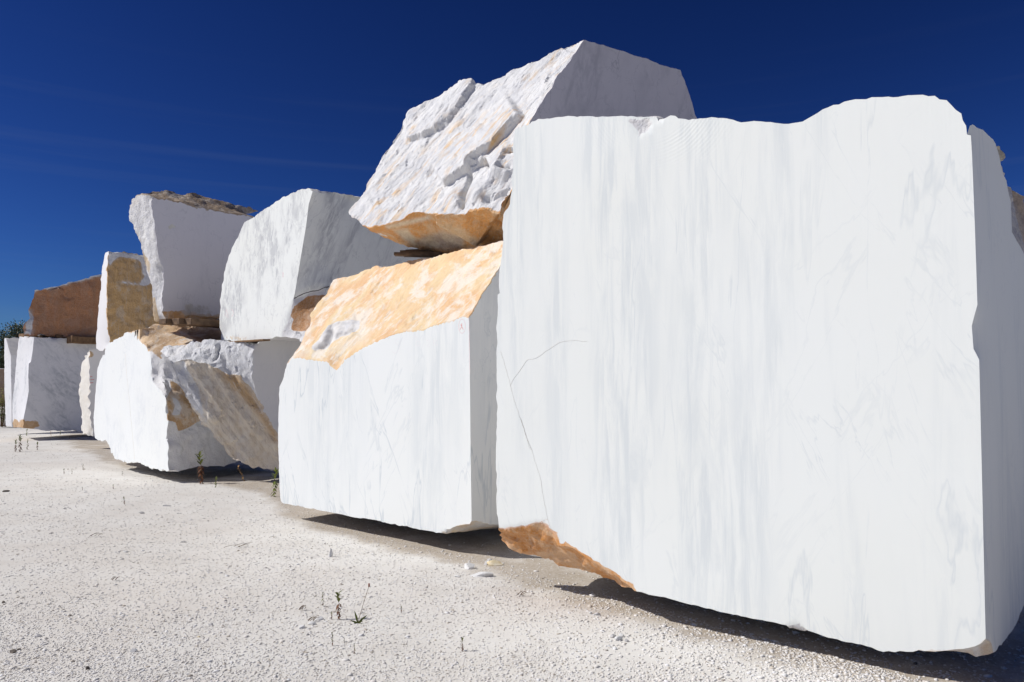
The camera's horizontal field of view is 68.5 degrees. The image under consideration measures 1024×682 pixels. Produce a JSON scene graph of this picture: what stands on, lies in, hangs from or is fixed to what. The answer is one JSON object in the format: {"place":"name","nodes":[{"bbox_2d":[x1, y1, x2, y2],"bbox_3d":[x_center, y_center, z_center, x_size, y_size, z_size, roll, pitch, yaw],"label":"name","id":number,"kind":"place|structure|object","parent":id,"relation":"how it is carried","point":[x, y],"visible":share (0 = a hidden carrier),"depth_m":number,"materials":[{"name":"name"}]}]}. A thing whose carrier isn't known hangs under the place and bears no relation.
{"place":"outdoors","nodes":[
{"label":"outdoors","id":0,"kind":"place"},
{"bbox_2d":[0,406,1023,681],"bbox_3d":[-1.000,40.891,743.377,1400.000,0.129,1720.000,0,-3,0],"label":"ground","id":1,"kind":"structure","parent":0,"point":[58,478],"depth_m":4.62,"materials":[{"name":"beige gravel"}]},
{"bbox_2d":[0,369,4,404],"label":"marble block","id":2,"kind":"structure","parent":1,"relation":"on","point":[1,379],"depth_m":30.00,"materials":[{"name":"beige stone"}]},
{"bbox_2d":[0,390,5,426],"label":"marble block","id":3,"kind":"object","parent":1,"relation":"on","point":[3,417],"visible":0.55,"depth_m":21.41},
{"bbox_2d":[0,333,11,368],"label":"tree","id":4,"kind":"object","parent":1,"relation":"on","point":[1,363],"visible":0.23,"depth_m":41.29,"materials":[{"name":"green plant"}]},
{"bbox_2d":[0,329,12,366],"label":"tree","id":5,"kind":"object","parent":1,"relation":"on","point":[2,334],"visible":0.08,"depth_m":43.88,"materials":[{"name":"green plant"}]},
{"bbox_2d":[4,337,18,426],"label":"marble block","id":6,"kind":"object","parent":1,"relation":"on","point":[10,350],"depth_m":18.65,"materials":[{"name":"white stone"}]},
{"bbox_2d":[0,320,23,368],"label":"tree","id":7,"kind":"object","parent":1,"relation":"on","point":[15,331],"visible":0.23,"depth_m":41.86,"materials":[{"name":"green plant"}]},
{"bbox_2d":[12,336,95,430],"bbox_3d":[-10.479,1.067,17.617,1.234,2.341,1.993,-3,-4,41],"label":"marble block","id":8,"kind":"object","parent":1,"relation":"on","point":[46,396],"depth_m":16.94,"materials":[{"name":"white stone"}]},
{"bbox_2d":[19,334,37,336],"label":"timber beam","id":9,"kind":"structure","parent":8,"relation":"on","point":[22,335],"depth_m":17.30,"materials":[{"name":"brown wood"}]},
{"bbox_2d":[51,335,65,337],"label":"timber beam","id":10,"kind":"structure","parent":8,"relation":"on","point":[58,336],"depth_m":17.16,"materials":[{"name":"brown wood"}]},
{"bbox_2d":[23,274,101,336],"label":"marble block","id":11,"kind":"object","parent":8,"relation":"on","point":[69,309],"depth_m":17.28,"materials":[{"name":"brown stone"}]},
{"bbox_2d":[66,335,95,343],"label":"timber beam","id":12,"kind":"structure","parent":8,"relation":"on","point":[81,339],"depth_m":17.14,"materials":[{"name":"brown wood"}]},
{"bbox_2d":[79,349,134,458],"bbox_3d":[-6.466,0.971,13.260,1.449,1.803,5.805,2,-4,-37],"label":"marble block","id":13,"kind":"object","parent":1,"relation":"on","point":[88,374],"depth_m":14.65,"materials":[{"name":"white stone"}]},
{"bbox_2d":[96,251,158,350],"bbox_3d":[-6.614,-0.671,13.712,0.855,1.788,1.567,-2,-4,38],"label":"marble block","id":14,"kind":"object","parent":13,"relation":"on","point":[125,305],"depth_m":13.28,"materials":[{"name":"beige stone"}]},
{"bbox_2d":[93,324,271,471],"bbox_3d":[-4.824,0.791,11.589,2.128,2.252,3.440,3,-4,-45],"label":"marble block","id":15,"kind":"object","parent":1,"relation":"on","point":[161,422],"depth_m":10.38,"materials":[{"name":"white stone"}]},
{"bbox_2d":[129,190,257,321],"bbox_3d":[-4.653,-1.230,11.342,0.684,2.036,2.011,-2,-4,38],"label":"marble block","id":16,"kind":"object","parent":15,"relation":"on","point":[187,240],"depth_m":10.81,"materials":[{"name":"white stone"}]},
{"bbox_2d":[185,318,219,326],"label":"timber beam","id":17,"kind":"structure","parent":15,"relation":"on","point":[201,322],"depth_m":10.26,"materials":[{"name":"brown wood"}]},
{"bbox_2d":[170,318,219,327],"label":"timber beam","id":18,"kind":"structure","parent":17,"relation":"on","point":[178,321],"depth_m":10.20,"materials":[{"name":"brown wood"}]},
{"bbox_2d":[159,319,211,327],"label":"timber beam","id":19,"kind":"structure","parent":18,"relation":"on","point":[165,321],"depth_m":10.26,"materials":[{"name":"brown wood"}]},
{"bbox_2d":[195,451,204,483],"bbox_3d":[-3.934,1.620,9.473,0.155,0.503,0.136,3,-4,-45],"label":"weed","id":20,"kind":"object","parent":1,"relation":"on","point":[201,472],"visible":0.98,"depth_m":9.48,"materials":[{"name":"green plant"}]},
{"bbox_2d":[161,339,300,470],"bbox_3d":[-3.418,0.874,10.540,2.538,1.831,2.100,0,-3,0],"label":"marble block","id":21,"kind":"object","parent":1,"relation":"on","point":[232,392],"depth_m":9.66,"materials":[{"name":"beige stone"}]},
{"bbox_2d":[228,339,269,341],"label":"timber beam","id":22,"kind":"structure","parent":21,"relation":"on","point":[257,340],"depth_m":9.58,"materials":[{"name":"brown wood"}]},
{"bbox_2d":[219,188,420,341],"bbox_3d":[-2.252,-0.857,10.474,2.830,1.885,2.156,3,-4,-41],"label":"marble block","id":23,"kind":"object","parent":21,"relation":"on","point":[292,256],"depth_m":9.46,"materials":[{"name":"white stone"}]},
{"bbox_2d":[270,467,278,496],"bbox_3d":[-2.692,1.607,8.537,0.116,0.363,0.090,-1,-3,19],"label":"weed","id":24,"kind":"object","parent":1,"relation":"on","point":[275,474],"visible":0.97,"depth_m":8.53,"materials":[{"name":"green plant"}]},
{"bbox_2d":[335,590,341,619],"bbox_3d":[-0.948,1.460,4.123,0.048,0.183,0.060,2,-3,-27],"label":"weed","id":25,"kind":"object","parent":1,"relation":"on","point":[338,599],"visible":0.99,"depth_m":4.11,"materials":[{"name":"green plant"}]},
{"bbox_2d":[351,583,369,623],"bbox_3d":[-0.816,1.416,4.048,0.101,0.218,0.039,0,-3,0],"label":"plantain weed","id":26,"kind":"object","parent":1,"relation":"on","point":[358,621],"visible":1,"depth_m":4.04,"materials":[{"name":"green plant"}]},
{"bbox_2d":[278,241,502,533],"bbox_3d":[-0.753,0.469,7.113,2.714,2.494,1.710,-3,-4,40],"label":"marble block","id":27,"kind":"object","parent":1,"relation":"on","point":[388,407],"depth_m":6.23,"materials":[{"name":"white stone"}]},
{"bbox_2d":[403,251,447,257],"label":"timber beam","id":28,"kind":"structure","parent":27,"relation":"on","point":[421,254],"depth_m":7.10,"materials":[{"name":"brown wood"}]},
{"bbox_2d":[394,252,403,256],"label":"timber beam","id":29,"kind":"structure","parent":28,"relation":"on","point":[398,254],"depth_m":7.16,"materials":[{"name":"brown wood"}]},
{"bbox_2d":[400,249,432,251],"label":"timber beam","id":30,"kind":"structure","parent":29,"relation":"on","point":[428,250],"depth_m":7.20,"materials":[{"name":"brown wood"}]},
{"bbox_2d":[349,40,696,252],"bbox_3d":[0.207,-1.595,7.359,3.049,1.998,1.946,2,-4,-33],"label":"marble boulder","id":31,"kind":"object","parent":27,"relation":"on","point":[440,180],"visible":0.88,"depth_m":6.74,"materials":[{"name":"white stone"}]},
{"bbox_2d":[464,563,474,568],"bbox_3d":[-0.299,1.574,5.250,0.057,0.048,0.074,3,-4,-43],"label":"stone chip","id":32,"kind":"object","parent":1,"relation":"on","point":[468,565],"visible":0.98,"depth_m":5.24,"materials":[{"name":"white stone"}]},
{"bbox_2d":[470,572,493,576],"bbox_3d":[-0.205,1.563,5.024,0.165,0.049,0.062,0,-3,-7],"label":"stone chip","id":33,"kind":"object","parent":1,"relation":"on","point":[484,574],"visible":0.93,"depth_m":5.00,"materials":[{"name":"white stone"}]},
{"bbox_2d":[487,560,502,565],"bbox_3d":[-0.120,1.581,5.337,0.120,0.052,0.054,0,-3,2],"label":"stone chip","id":34,"kind":"object","parent":1,"relation":"on","point":[494,563],"visible":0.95,"depth_m":5.33,"materials":[{"name":"beige stone"}]},
{"bbox_2d":[496,95,1023,656],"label":"marble block","id":35,"kind":"object","parent":1,"relation":"on","point":[764,371],"depth_m":3.67,"materials":[{"name":"white stone"}]},
{"bbox_2d":[1001,166,1023,252],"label":"marble boulder","id":36,"kind":"object","parent":1,"relation":"on","point":[1017,209],"visible":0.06,"depth_m":5.78,"materials":[{"name":"grey stone"}]},
{"bbox_2d":[996,146,1004,161],"bbox_3d":[3.365,-1.302,5.380,0.175,0.134,0.282,1,-3,-22],"label":"marble chunk","id":37,"kind":"object","parent":36,"relation":"on","point":[1001,155],"visible":0.09,"depth_m":5.29,"materials":[{"name":"grey stone"}]},
{"bbox_2d":[0,0,1023,354],"label":"sky","id":38,"kind":"structure","parent":0,"point":[104,104],"materials":[{"name":"blue"}]}
]}

